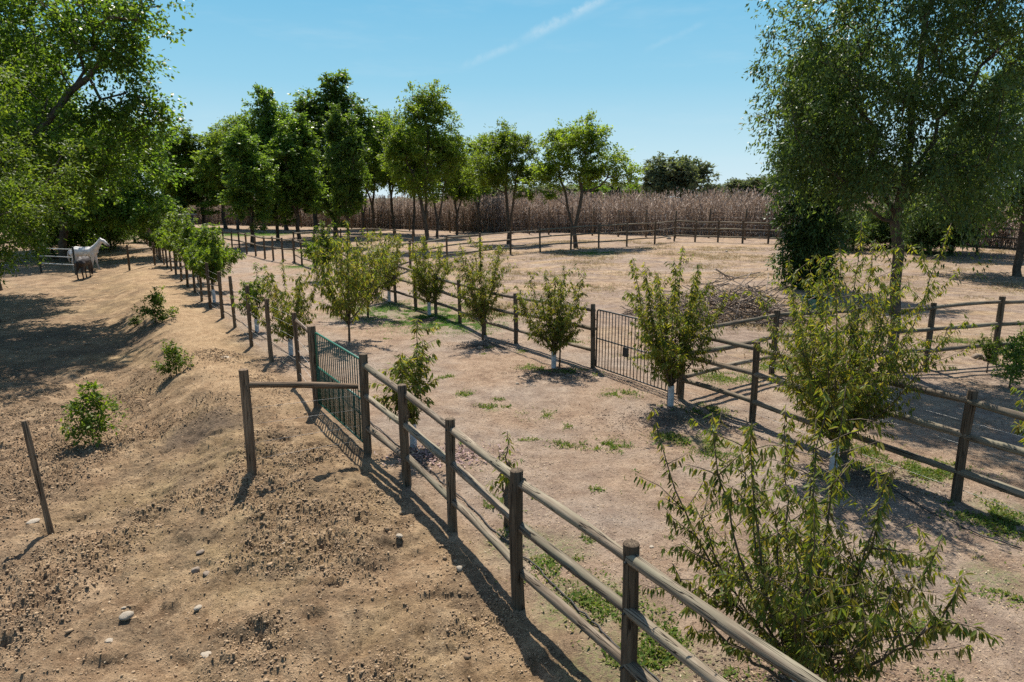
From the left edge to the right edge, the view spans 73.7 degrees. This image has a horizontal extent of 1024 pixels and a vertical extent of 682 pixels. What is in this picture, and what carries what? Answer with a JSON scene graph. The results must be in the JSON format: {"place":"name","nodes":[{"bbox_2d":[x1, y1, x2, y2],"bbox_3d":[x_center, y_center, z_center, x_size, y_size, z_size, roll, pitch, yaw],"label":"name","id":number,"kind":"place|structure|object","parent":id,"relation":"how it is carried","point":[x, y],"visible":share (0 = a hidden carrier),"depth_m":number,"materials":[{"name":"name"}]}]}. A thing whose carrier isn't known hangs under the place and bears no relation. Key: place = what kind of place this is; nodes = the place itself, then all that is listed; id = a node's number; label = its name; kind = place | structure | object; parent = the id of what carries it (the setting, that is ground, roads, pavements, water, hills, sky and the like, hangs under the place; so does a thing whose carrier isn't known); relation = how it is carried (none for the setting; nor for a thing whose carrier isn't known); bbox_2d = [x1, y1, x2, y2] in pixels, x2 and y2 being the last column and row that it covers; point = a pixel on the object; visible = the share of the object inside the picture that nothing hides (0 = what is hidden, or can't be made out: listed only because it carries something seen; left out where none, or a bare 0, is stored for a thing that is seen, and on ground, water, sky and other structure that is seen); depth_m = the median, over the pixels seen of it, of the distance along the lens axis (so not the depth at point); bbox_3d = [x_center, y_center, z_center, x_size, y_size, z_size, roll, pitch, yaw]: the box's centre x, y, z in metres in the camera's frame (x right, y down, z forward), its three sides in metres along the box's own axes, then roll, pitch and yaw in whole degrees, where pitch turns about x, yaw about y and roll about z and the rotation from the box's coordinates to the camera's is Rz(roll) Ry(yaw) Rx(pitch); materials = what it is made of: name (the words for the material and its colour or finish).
{"place":"outdoors","nodes":[
{"label":"outdoors","id":0,"kind":"place"},
{"bbox_2d":[121,231,639,336],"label":"short grass","id":1,"kind":"structure","parent":0,"point":[445,318],"depth_m":23.25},
{"bbox_2d":[0,198,1023,681],"bbox_3d":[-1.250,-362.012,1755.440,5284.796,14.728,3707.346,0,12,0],"label":"ground","id":2,"kind":"structure","parent":0,"point":[56,318],"depth_m":10.03,"materials":[{"name":"soil"}]},
{"bbox_2d":[21,420,54,534],"bbox_3d":[-5.965,1.823,8.625,0.194,1.724,0.076,-2,12,-9],"label":"wooden stake","id":3,"kind":"object","parent":2,"relation":"on","point":[36,471],"visible":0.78,"depth_m":8.57,"materials":[{"name":"brown wood"}]},
{"bbox_2d":[0,47,98,287],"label":"broadleaf tree","id":4,"kind":"object","parent":2,"relation":"on","point":[14,205],"visible":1,"depth_m":17.38,"materials":[{"name":"green plant"}]},
{"bbox_2d":[0,14,105,290],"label":"broadleaf tree","id":5,"kind":"object","parent":2,"relation":"on","point":[53,79],"visible":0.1,"depth_m":27.88,"materials":[{"name":"green plant"}]},
{"bbox_2d":[4,210,106,260],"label":"shrub","id":6,"kind":"object","parent":2,"relation":"on","point":[73,239],"visible":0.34,"depth_m":46.29,"materials":[{"name":"green plant"}]},
{"bbox_2d":[37,247,75,274],"bbox_3d":[-25.395,-4.421,38.093,2.893,1.750,0.106,5,13,21],"label":"metal barrier","id":7,"kind":"object","parent":2,"relation":"on","point":[73,257],"visible":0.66,"depth_m":37.89,"materials":[{"name":"metal"}]},
{"bbox_2d":[39,213,121,249],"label":"shrub","id":8,"kind":"object","parent":2,"relation":"on","point":[111,236],"visible":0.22,"depth_m":51.80,"materials":[{"name":"green plant"}]},
{"bbox_2d":[73,256,93,279],"bbox_3d":[-22.637,-3.918,36.173,0.560,1.194,1.846,-2,12,-10],"label":"horse","id":9,"kind":"object","parent":2,"relation":"on","point":[82,262],"visible":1,"depth_m":35.60},
{"bbox_2d":[67,237,109,270],"bbox_3d":[-24.323,-4.992,39.250,2.372,1.938,0.664,-1,12,-7],"label":"horse","id":10,"kind":"object","parent":2,"relation":"on","point":[92,251],"visible":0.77,"depth_m":39.06},
{"bbox_2d":[54,379,128,447],"bbox_3d":[-7.495,1.375,12.259,1.193,1.336,1.160,-5,13,-22],"label":"shrub","id":11,"kind":"object","parent":2,"relation":"on","point":[88,424],"visible":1,"depth_m":12.16,"materials":[{"name":"green plant"}]},
{"bbox_2d":[0,83,193,261],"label":"broadleaf tree","id":12,"kind":"object","parent":2,"relation":"on","point":[134,213],"visible":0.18,"depth_m":43.88,"materials":[{"name":"green plant"}]},
{"bbox_2d":[0,0,195,321],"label":"broadleaf tree","id":13,"kind":"object","parent":2,"relation":"on","point":[81,42],"visible":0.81,"depth_m":22.64,"materials":[{"name":"green plant"}]},
{"bbox_2d":[28,101,174,235],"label":"broadleaf tree","id":14,"kind":"object","parent":2,"relation":"on","point":[122,189],"visible":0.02,"depth_m":52.21,"materials":[{"name":"green plant"}]},
{"bbox_2d":[87,225,137,248],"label":"shrub","id":15,"kind":"object","parent":2,"relation":"on","point":[120,239],"visible":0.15,"depth_m":53.93,"materials":[{"name":"green plant"}]},
{"bbox_2d":[126,243,155,270],"bbox_3d":[-20.953,-4.709,38.646,0.150,1.608,2.201,2,12,10],"label":"wooden fence","id":16,"kind":"object","parent":2,"relation":"on","point":[128,258],"visible":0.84,"depth_m":38.17,"materials":[{"name":"brown wood"}]},
{"bbox_2d":[139,218,165,250],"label":"young tree","id":17,"kind":"object","parent":2,"relation":"on","point":[147,236],"visible":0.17,"depth_m":42.21,"materials":[{"name":"green plant"}]},
{"bbox_2d":[131,286,178,322],"bbox_3d":[-11.440,-1.131,21.937,1.358,1.322,0.892,-11,16,-41],"label":"shrub","id":18,"kind":"object","parent":2,"relation":"on","point":[157,299],"visible":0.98,"depth_m":21.85,"materials":[{"name":"green plant"}]},
{"bbox_2d":[135,135,205,207],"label":"broadleaf tree","id":19,"kind":"object","parent":2,"relation":"on","point":[170,185],"visible":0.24,"depth_m":84.50,"materials":[{"name":"green plant"}]},
{"bbox_2d":[151,211,190,265],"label":"young tree","id":20,"kind":"object","parent":2,"relation":"on","point":[159,232],"visible":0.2,"depth_m":39.00,"materials":[{"name":"green plant"}]},
{"bbox_2d":[151,339,193,375],"bbox_3d":[-7.830,0.397,15.779,0.642,0.937,0.978,3,12,16],"label":"shrub","id":21,"kind":"object","parent":2,"relation":"on","point":[171,354],"visible":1,"depth_m":15.73,"materials":[{"name":"green plant"}]},
{"bbox_2d":[160,205,210,253],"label":"young tree","id":22,"kind":"object","parent":2,"relation":"on","point":[173,234],"visible":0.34,"depth_m":34.69,"materials":[{"name":"green plant"}]},
{"bbox_2d":[156,125,217,225],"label":"broadleaf tree","id":23,"kind":"object","parent":2,"relation":"on","point":[183,146],"visible":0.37,"depth_m":84.01,"materials":[{"name":"green plant"}]},
{"bbox_2d":[156,215,223,282],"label":"young tree","id":24,"kind":"object","parent":2,"relation":"on","point":[187,235],"visible":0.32,"depth_m":31.02,"materials":[{"name":"green plant"}]},
{"bbox_2d":[173,223,240,289],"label":"young tree","id":25,"kind":"object","parent":2,"relation":"on","point":[199,242],"visible":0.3,"depth_m":29.03,"materials":[{"name":"green plant"}]},
{"bbox_2d":[188,125,236,228],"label":"broadleaf tree","id":26,"kind":"object","parent":2,"relation":"on","point":[203,185],"visible":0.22,"depth_m":81.39,"materials":[{"name":"green plant"}]},
{"bbox_2d":[183,222,246,301],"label":"young tree","id":27,"kind":"object","parent":2,"relation":"on","point":[215,263],"visible":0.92,"depth_m":25.68,"materials":[{"name":"green plant"}]},
{"bbox_2d":[198,112,250,229],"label":"ash tree","id":28,"kind":"object","parent":2,"relation":"on","point":[216,169],"visible":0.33,"depth_m":78.75,"materials":[{"name":"green plant"}]},
{"bbox_2d":[140,227,321,408],"bbox_3d":[-20.485,-5.221,40.362,0.438,1.933,65.355,-7,14,-30],"label":"wire fence","id":29,"kind":"object","parent":2,"relation":"on","point":[310,330],"visible":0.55,"depth_m":18.24,"materials":[{"name":"brown wood"}]},
{"bbox_2d":[214,122,280,246],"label":"broadleaf tree","id":30,"kind":"object","parent":2,"relation":"on","point":[247,165],"visible":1,"depth_m":52.88,"materials":[{"name":"green plant"}]},
{"bbox_2d":[229,262,270,331],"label":"young tree","id":31,"kind":"object","parent":2,"relation":"on","point":[253,292],"visible":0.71,"depth_m":20.30,"materials":[{"name":"green plant"}]},
{"bbox_2d":[221,230,295,262],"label":"wooden fence","id":32,"kind":"object","parent":2,"relation":"on","point":[263,245],"visible":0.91,"depth_m":44.17,"materials":[{"name":"brown wood"}]},
{"bbox_2d":[236,82,295,240],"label":"broadleaf tree","id":33,"kind":"object","parent":2,"relation":"on","point":[265,114],"visible":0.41,"depth_m":59.73,"materials":[{"name":"green plant"}]},
{"bbox_2d":[246,259,318,355],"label":"young tree","id":34,"kind":"object","parent":2,"relation":"on","point":[299,300],"visible":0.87,"depth_m":17.11,"materials":[{"name":"green plant"}]},
{"bbox_2d":[258,110,329,241],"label":"broadleaf tree","id":35,"kind":"object","parent":2,"relation":"on","point":[293,148],"visible":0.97,"depth_m":57.98,"materials":[{"name":"green plant"}]},
{"bbox_2d":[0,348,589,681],"bbox_3d":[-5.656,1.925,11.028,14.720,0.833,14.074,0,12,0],"label":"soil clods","id":36,"kind":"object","parent":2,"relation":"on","point":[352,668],"visible":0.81,"depth_m":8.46,"materials":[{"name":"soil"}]},
{"bbox_2d":[238,368,360,474],"bbox_3d":[-3.049,1.211,10.214,1.828,1.850,0.141,-7,14,-31],"label":"wooden fence","id":37,"kind":"object","parent":2,"relation":"on","point":[246,385],"visible":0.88,"depth_m":9.78,"materials":[{"name":"brown wood"}]},
{"bbox_2d":[290,125,331,229],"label":"broadleaf tree","id":38,"kind":"object","parent":2,"relation":"on","point":[315,220],"depth_m":81.68,"materials":[{"name":"green plant"}]},
{"bbox_2d":[297,220,341,266],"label":"young tree","id":39,"kind":"object","parent":2,"relation":"on","point":[323,243],"visible":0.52,"depth_m":32.29,"materials":[{"name":"green plant"}]},
{"bbox_2d":[287,68,382,236],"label":"broadleaf tree","id":40,"kind":"object","parent":2,"relation":"on","point":[313,108],"visible":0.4,"depth_m":65.42,"materials":[{"name":"green plant"}]},
{"bbox_2d":[313,102,374,245],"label":"broadleaf tree","id":41,"kind":"object","parent":2,"relation":"on","point":[347,187],"visible":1,"depth_m":53.55,"materials":[{"name":"green plant"}]},
{"bbox_2d":[304,220,395,340],"bbox_3d":[-4.467,-1.643,19.109,2.274,3.483,2.474,-7,14,-29],"label":"young tree","id":42,"kind":"object","parent":2,"relation":"on","point":[340,304],"visible":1,"depth_m":18.76,"materials":[{"name":"green plant"}]},
{"bbox_2d":[292,227,413,246],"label":"wooden fence","id":43,"kind":"object","parent":2,"relation":"on","point":[394,230],"visible":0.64,"depth_m":54.62,"materials":[{"name":"brown wood"}]},
{"bbox_2d":[315,228,407,316],"bbox_3d":[-5.031,-2.220,22.848,2.915,3.067,2.131,-4,13,-18],"label":"young tree","id":44,"kind":"object","parent":2,"relation":"on","point":[371,259],"visible":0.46,"depth_m":22.76,"materials":[{"name":"green plant"}]},
{"bbox_2d":[359,116,384,231],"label":"ash tree","id":45,"kind":"object","parent":2,"relation":"on","point":[372,204],"visible":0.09,"depth_m":75.41,"materials":[{"name":"green plant"}]},
{"bbox_2d":[362,108,407,232],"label":"ash tree","id":46,"kind":"object","parent":2,"relation":"on","point":[384,179],"visible":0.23,"depth_m":72.46,"materials":[{"name":"green plant"}]},
{"bbox_2d":[364,227,409,301],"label":"young tree","id":47,"kind":"object","parent":2,"relation":"on","point":[398,256],"visible":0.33,"depth_m":25.89,"materials":[{"name":"green plant"}]},
{"bbox_2d":[369,319,440,446],"bbox_3d":[-1.656,0.746,10.855,1.079,2.209,1.574,7,14,30],"label":"young tree","id":48,"kind":"object","parent":2,"relation":"on","point":[416,376],"visible":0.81,"depth_m":10.81,"materials":[{"name":"green plant"}]},
{"bbox_2d":[377,122,437,235],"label":"ash tree","id":49,"kind":"object","parent":2,"relation":"on","point":[414,214],"visible":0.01,"depth_m":68.59,"materials":[{"name":"green plant"}]},
{"bbox_2d":[376,79,476,248],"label":"ash tree","id":50,"kind":"object","parent":2,"relation":"on","point":[405,150],"visible":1,"depth_m":49.65,"materials":[{"name":"green plant"}]},
{"bbox_2d":[405,233,457,314],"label":"young tree","id":51,"kind":"object","parent":2,"relation":"on","point":[423,281],"visible":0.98,"depth_m":23.07,"materials":[{"name":"green plant"}]},
{"bbox_2d":[396,123,472,237],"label":"ash tree","id":52,"kind":"object","parent":2,"relation":"on","point":[454,190],"visible":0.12,"depth_m":66.27,"materials":[{"name":"green plant"}]},
{"bbox_2d":[294,240,595,367],"bbox_3d":[-6.165,-2.819,29.411,0.712,1.846,31.753,-7,14,-29],"label":"wooden fence","id":53,"kind":"object","parent":2,"relation":"on","point":[592,327],"visible":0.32,"depth_m":19.45,"materials":[{"name":"brown wood"}]},
{"bbox_2d":[594,309,680,394],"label":"metal gate","id":54,"kind":"structure","parent":53,"relation":"attached to","point":[625,351],"depth_m":15.22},
{"bbox_2d":[374,441,521,470],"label":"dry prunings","id":55,"kind":"object","parent":2,"relation":"on","point":[422,452],"visible":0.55,"depth_m":10.66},
{"bbox_2d":[436,148,481,233],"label":"ash tree","id":56,"kind":"object","parent":2,"relation":"on","point":[461,194],"visible":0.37,"depth_m":71.38,"materials":[{"name":"green plant"}]},
{"bbox_2d":[462,132,494,230],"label":"ash tree","id":57,"kind":"object","parent":2,"relation":"on","point":[483,140],"visible":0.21,"depth_m":76.25,"materials":[{"name":"green plant"}]},
{"bbox_2d":[443,237,516,339],"bbox_3d":[-0.931,-1.449,19.232,1.704,3.067,2.332,4,13,20],"label":"young tree","id":58,"kind":"object","parent":2,"relation":"on","point":[478,297],"visible":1,"depth_m":19.19,"materials":[{"name":"green plant"}]},
{"bbox_2d":[459,117,549,243],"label":"ash tree","id":59,"kind":"object","parent":2,"relation":"on","point":[508,144],"visible":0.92,"depth_m":54.07,"materials":[{"name":"green plant"}]},
{"bbox_2d":[486,431,523,527],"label":"young tree","id":60,"kind":"object","parent":2,"relation":"on","point":[502,479],"visible":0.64,"depth_m":8.29,"materials":[{"name":"green plant"}]},
{"bbox_2d":[487,184,532,204],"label":"tree","id":61,"kind":"object","parent":2,"relation":"on","point":[494,192],"visible":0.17,"depth_m":156.91,"materials":[{"name":"green plant"}]},
{"bbox_2d":[1,312,1023,681],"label":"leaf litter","id":62,"kind":"object","parent":2,"relation":"on","point":[695,510],"visible":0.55,"depth_m":9.43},
{"bbox_2d":[370,421,660,681],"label":"irrigation hose","id":63,"kind":"object","parent":2,"relation":"on","point":[587,616],"visible":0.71,"depth_m":7.36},
{"bbox_2d":[359,219,675,268],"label":"wooden fence","id":64,"kind":"object","parent":2,"relation":"on","point":[409,242],"visible":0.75,"depth_m":46.58,"materials":[{"name":"brown wood"}]},
{"bbox_2d":[299,207,780,240],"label":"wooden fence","id":65,"kind":"object","parent":2,"relation":"on","point":[592,222],"visible":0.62,"depth_m":66.70,"materials":[{"name":"brown wood"}]},
{"bbox_2d":[511,264,591,367],"bbox_3d":[0.880,-0.510,15.908,1.845,2.585,1.767,3,12,14],"label":"young tree","id":66,"kind":"object","parent":2,"relation":"on","point":[561,326],"visible":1,"depth_m":15.82,"materials":[{"name":"green plant"}]},
{"bbox_2d":[530,183,578,208],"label":"tree","id":67,"kind":"object","parent":2,"relation":"on","point":[571,188],"visible":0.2,"depth_m":153.65,"materials":[{"name":"green plant"}]},
{"bbox_2d":[517,110,648,247],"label":"ash tree","id":68,"kind":"object","parent":2,"relation":"on","point":[561,141],"visible":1,"depth_m":47.21,"materials":[{"name":"green plant"}]},
{"bbox_2d":[573,182,610,205],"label":"tree","id":69,"kind":"object","parent":2,"relation":"on","point":[597,190],"visible":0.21,"depth_m":162.51,"materials":[{"name":"green plant"}]},
{"bbox_2d":[359,353,825,681],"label":"wooden fence","id":70,"kind":"object","parent":2,"relation":"on","point":[635,564],"visible":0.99,"depth_m":6.04,"materials":[{"name":"brown wood"}]},
{"bbox_2d":[315,332,362,442],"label":"metal gate","id":71,"kind":"structure","parent":70,"relation":"attached to","point":[341,405],"depth_m":11.80,"materials":[{"name":"green paint"}]},
{"bbox_2d":[187,183,1021,249],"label":"reed bed","id":72,"kind":"object","parent":2,"relation":"on","point":[694,209],"visible":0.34,"depth_m":67.79,"materials":[{"name":"plant"}]},
{"bbox_2d":[602,181,628,208],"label":"tree","id":73,"kind":"object","parent":2,"relation":"on","point":[615,192],"visible":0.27,"depth_m":172.92,"materials":[{"name":"green plant"}]},
{"bbox_2d":[623,182,651,209],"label":"tree","id":74,"kind":"object","parent":2,"relation":"on","point":[639,189],"visible":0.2,"depth_m":144.70,"materials":[{"name":"green plant"}]},
{"bbox_2d":[620,291,698,317],"bbox_3d":[5.107,-1.333,23.543,2.945,0.820,2.423,0,12,0],"label":"brush pile","id":75,"kind":"object","parent":2,"relation":"on","point":[631,312],"visible":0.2,"depth_m":23.43,"materials":[{"name":"brown wood"}]},
{"bbox_2d":[638,150,722,209],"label":"tree","id":76,"kind":"object","parent":2,"relation":"on","point":[685,173],"visible":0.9,"depth_m":103.17,"materials":[{"name":"green plant"}]},
{"bbox_2d":[622,245,739,405],"bbox_3d":[3.032,-0.212,13.052,2.167,3.201,2.409,0,12,1],"label":"young tree","id":77,"kind":"object","parent":2,"relation":"on","point":[666,367],"visible":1,"depth_m":12.72,"materials":[{"name":"green plant"}]},
{"bbox_2d":[368,302,1023,681],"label":"ground weeds","id":78,"kind":"object","parent":2,"relation":"on","point":[920,470],"visible":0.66,"depth_m":8.58,"materials":[{"name":"green plant"}]},
{"bbox_2d":[407,318,1000,681],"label":"mulch","id":79,"kind":"object","parent":2,"relation":"on","point":[717,648],"visible":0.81,"depth_m":10.08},
{"bbox_2d":[696,182,727,207],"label":"tree","id":80,"kind":"object","parent":2,"relation":"on","point":[713,186],"visible":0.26,"depth_m":159.20,"materials":[{"name":"green plant"}]},
{"bbox_2d":[426,239,1023,364],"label":"dry grass","id":81,"kind":"structure","parent":2,"relation":"on","point":[881,279],"depth_m":35.91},
{"bbox_2d":[651,269,814,327],"bbox_3d":[7.471,-1.637,23.002,5.856,1.716,4.621,0,12,0],"label":"brush pile","id":82,"kind":"object","parent":2,"relation":"on","point":[747,300],"visible":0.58,"depth_m":22.56,"materials":[{"name":"brown wood"}]},
{"bbox_2d":[720,173,777,205],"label":"tree","id":83,"kind":"object","parent":2,"relation":"on","point":[750,183],"visible":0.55,"depth_m":134.35,"materials":[{"name":"green plant"}]},
{"bbox_2d":[801,296,831,310],"bbox_3d":[10.585,-1.238,23.796,1.060,0.550,1.060,0,12,0],"label":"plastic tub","id":84,"kind":"object","parent":2,"relation":"on","point":[812,301],"visible":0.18,"depth_m":23.42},
{"bbox_2d":[634,386,1003,681],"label":"young tree","id":85,"kind":"object","parent":2,"relation":"on","point":[803,625],"visible":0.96,"depth_m":4.99,"materials":[{"name":"green plant"}]},
{"bbox_2d":[758,26,901,290],"bbox_3d":[12.944,-6.694,28.308,4.995,12.115,5.499,-9,15,-37],"label":"fine leaved tree","id":86,"kind":"object","parent":2,"relation":"on","point":[809,239],"visible":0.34,"depth_m":28.42,"materials":[{"name":"green plant"}]},
{"bbox_2d":[675,220,1018,253],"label":"wooden fence","id":87,"kind":"object","parent":2,"relation":"on","point":[743,229],"visible":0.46,"depth_m":51.90,"materials":[{"name":"brown wood"}]},
{"bbox_2d":[677,326,1023,512],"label":"wooden fence","id":88,"kind":"object","parent":2,"relation":"on","point":[971,401],"visible":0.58,"depth_m":9.21,"materials":[{"name":"brown wood"}]},
{"bbox_2d":[829,209,873,251],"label":"shrub","id":89,"kind":"object","parent":2,"relation":"on","point":[853,236],"visible":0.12,"depth_m":44.05,"materials":[{"name":"green plant"}]},
{"bbox_2d":[685,296,1023,378],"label":"wooden fence","id":90,"kind":"object","parent":2,"relation":"on","point":[1002,301],"visible":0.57,"depth_m":15.95,"materials":[{"name":"brown wood"}]},
{"bbox_2d":[694,412,1021,548],"bbox_3d":[4.786,1.840,10.431,0.448,0.110,5.676,-5,13,-24],"label":"irrigation hose","id":91,"kind":"object","parent":2,"relation":"on","point":[896,491],"visible":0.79,"depth_m":8.94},
{"bbox_2d":[742,219,977,471],"bbox_3d":[4.720,0.156,9.769,3.007,3.744,2.764,-5,13,-22],"label":"young tree","id":92,"kind":"object","parent":2,"relation":"on","point":[860,382],"visible":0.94,"depth_m":9.40,"materials":[{"name":"green plant"}]},
{"bbox_2d":[836,207,888,249],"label":"shrub","id":93,"kind":"object","parent":2,"relation":"on","point":[873,227],"visible":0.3,"depth_m":45.84,"materials":[{"name":"green plant"}]},
{"bbox_2d":[736,0,1023,370],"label":"fine leaved tree","id":94,"kind":"object","parent":2,"relation":"on","point":[912,96],"visible":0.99,"depth_m":14.42,"materials":[{"name":"green plant"}]},
{"bbox_2d":[866,200,910,248],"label":"shrub","id":95,"kind":"object","parent":2,"relation":"on","point":[886,225],"visible":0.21,"depth_m":45.98,"materials":[{"name":"green plant"}]},
{"bbox_2d":[887,206,940,253],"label":"shrub","id":96,"kind":"object","parent":2,"relation":"on","point":[914,229],"visible":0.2,"depth_m":43.54,"materials":[{"name":"green plant"}]},
{"bbox_2d":[902,217,985,255],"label":"shrub","id":97,"kind":"object","parent":2,"relation":"on","point":[935,237],"visible":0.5,"depth_m":42.24,"materials":[{"name":"green plant"}]},
{"bbox_2d":[889,137,1022,253],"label":"fine leaved tree","id":98,"kind":"object","parent":2,"relation":"on","point":[941,221],"visible":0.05,"depth_m":41.09,"materials":[{"name":"green plant"}]},
{"bbox_2d":[903,18,1023,276],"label":"fine leaved tree","id":99,"kind":"object","parent":2,"relation":"on","point":[1017,263],"visible":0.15,"depth_m":32.53,"materials":[{"name":"green plant"}]},
{"bbox_2d":[977,325,1006,372],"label":"young tree","id":100,"kind":"object","parent":2,"relation":"on","point":[988,349],"visible":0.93,"depth_m":15.67,"materials":[{"name":"green plant"}]},
{"bbox_2d":[987,334,1023,387],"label":"shrub","id":101,"kind":"object","parent":2,"relation":"on","point":[1017,356],"visible":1,"depth_m":14.38,"materials":[{"name":"green plant"}]},
{"bbox_2d":[1010,363,1023,447],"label":"young tree","id":102,"kind":"object","parent":2,"relation":"on","point":[1019,430],"visible":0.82,"depth_m":9.30,"materials":[{"name":"green plant"}]},
{"bbox_2d":[1,0,1023,197],"label":"sky","id":103,"kind":"structure","parent":0,"point":[662,73],"materials":[{"name":"blue"}]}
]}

